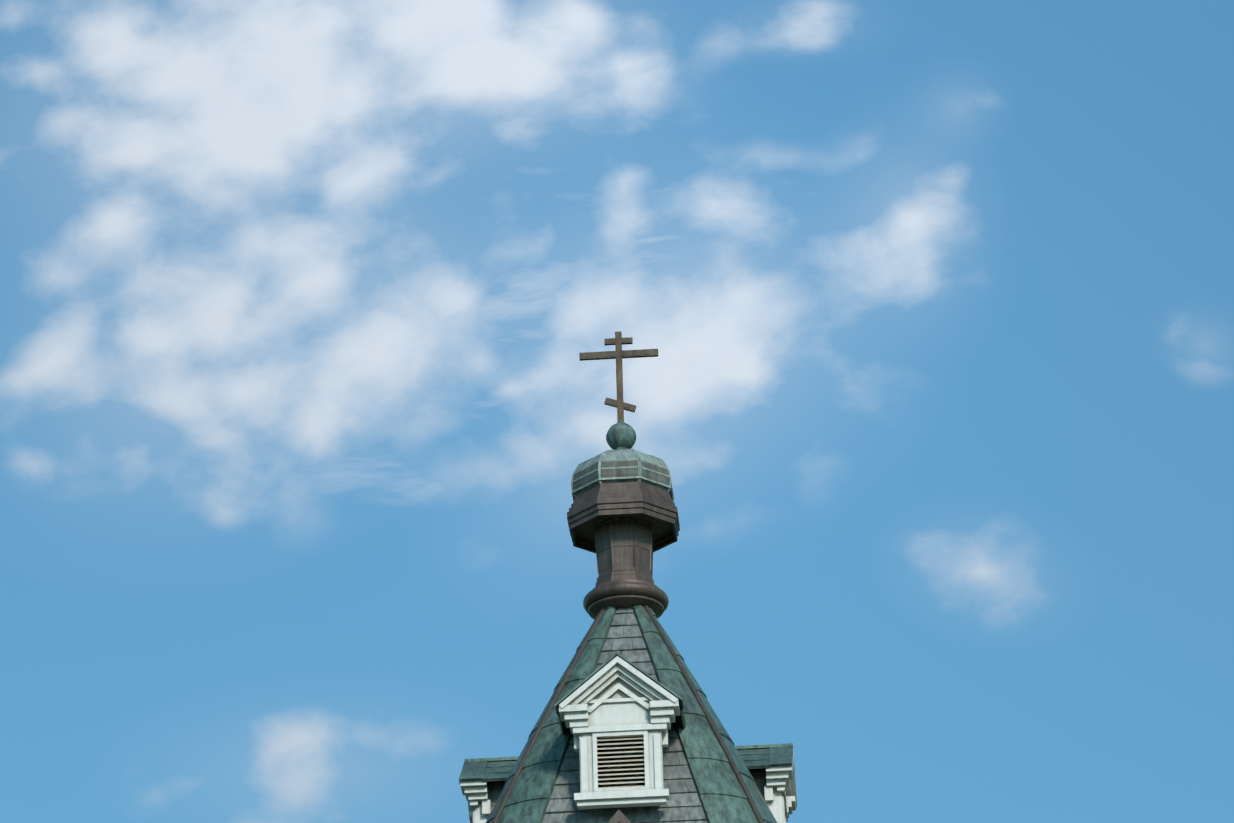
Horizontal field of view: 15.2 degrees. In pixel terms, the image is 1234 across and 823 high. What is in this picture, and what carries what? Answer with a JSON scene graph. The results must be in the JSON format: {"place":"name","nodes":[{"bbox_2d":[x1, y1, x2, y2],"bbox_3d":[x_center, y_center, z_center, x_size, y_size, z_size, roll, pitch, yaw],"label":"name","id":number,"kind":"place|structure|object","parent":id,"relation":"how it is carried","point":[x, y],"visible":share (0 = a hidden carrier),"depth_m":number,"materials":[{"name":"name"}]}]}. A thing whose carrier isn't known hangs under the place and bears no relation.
{"place":"outdoors","nodes":[
{"label":"outdoors","id":0,"kind":"place"},
{"bbox_2d":[0,0,1233,822],"label":"sky","id":1,"kind":"structure","parent":0,"point":[300,301],"materials":[{"name":"blue"}]},
{"bbox_2d":[542,608,706,822],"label":"roof shingles","id":2,"kind":"object","parent":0,"point":[562,808],"visible":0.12,"depth_m":54.50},
{"bbox_2d":[486,605,776,822],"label":"roof hip panels","id":3,"kind":"object","parent":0,"point":[721,794],"visible":0.58,"depth_m":54.98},
{"bbox_2d":[459,756,518,822],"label":"dormer","id":4,"kind":"object","parent":3,"relation":"on","point":[482,781],"visible":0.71,"depth_m":55.74,"materials":[{"name":"white paint"}]},
{"bbox_2d":[608,809,630,822],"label":"gable front","id":5,"kind":"structure","parent":3,"relation":"on","point":[619,816],"depth_m":53.14,"materials":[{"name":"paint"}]},
{"bbox_2d":[554,651,685,810],"bbox_3d":[0.090,4.079,55.074,1.516,1.889,1.910,-3,-25,3],"label":"dormer front","id":6,"kind":"object","parent":3,"relation":"on","point":[617,713],"visible":0.9,"depth_m":54.33,"materials":[{"name":"white paint"}]},
{"bbox_2d":[583,579,668,619],"bbox_3d":[0.110,2.385,57.195,1.060,0.350,1.060,-3,-25,3],"label":"molding ring","id":7,"kind":"object","parent":3,"relation":"on","point":[625,593],"visible":0.69,"depth_m":56.84,"materials":[{"name":"brown metal"}]},
{"bbox_2d":[567,482,679,585],"bbox_3d":[0.091,1.688,57.522,1.372,1.250,1.372,-3,-25,3],"label":"cupola drum","id":8,"kind":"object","parent":7,"relation":"on","point":[626,530],"depth_m":57.24,"materials":[{"name":"brown metal"}]},
{"bbox_2d":[573,450,672,496],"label":"dome","id":9,"kind":"structure","parent":8,"relation":"on","point":[605,473],"depth_m":57.42,"materials":[{"name":"metal"}]},
{"bbox_2d":[606,420,635,449],"bbox_3d":[0.053,0.330,58.158,0.382,0.470,0.370,-3,-25,3],"label":"ball finial","id":10,"kind":"object","parent":9,"relation":"on","point":[621,435],"visible":0.75,"depth_m":58.02,"materials":[{"name":"teal metal"}]},
{"bbox_2d":[579,331,657,421],"bbox_3d":[0.032,-0.417,58.508,1.000,1.300,0.060,-3,-25,3],"label":"cross","id":11,"kind":"object","parent":10,"relation":"on","point":[618,354],"visible":0.9,"depth_m":58.61,"materials":[{"name":"brown metal"}]},
{"bbox_2d":[571,449,673,502],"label":"dome ribs","id":12,"kind":"object","parent":9,"relation":"attached to","point":[639,477],"visible":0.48,"depth_m":57.42,"materials":[{"name":"teal metal"}]},
{"bbox_2d":[492,605,763,822],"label":"roof edges","id":13,"kind":"object","parent":3,"relation":"attached to","point":[692,689],"visible":0.46,"depth_m":55.48,"materials":[{"name":"grey metal"}]},
{"bbox_2d":[735,743,796,822],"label":"dormer","id":14,"kind":"object","parent":3,"relation":"on","point":[771,768],"visible":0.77,"depth_m":55.60,"materials":[{"name":"white paint"}]}
]}

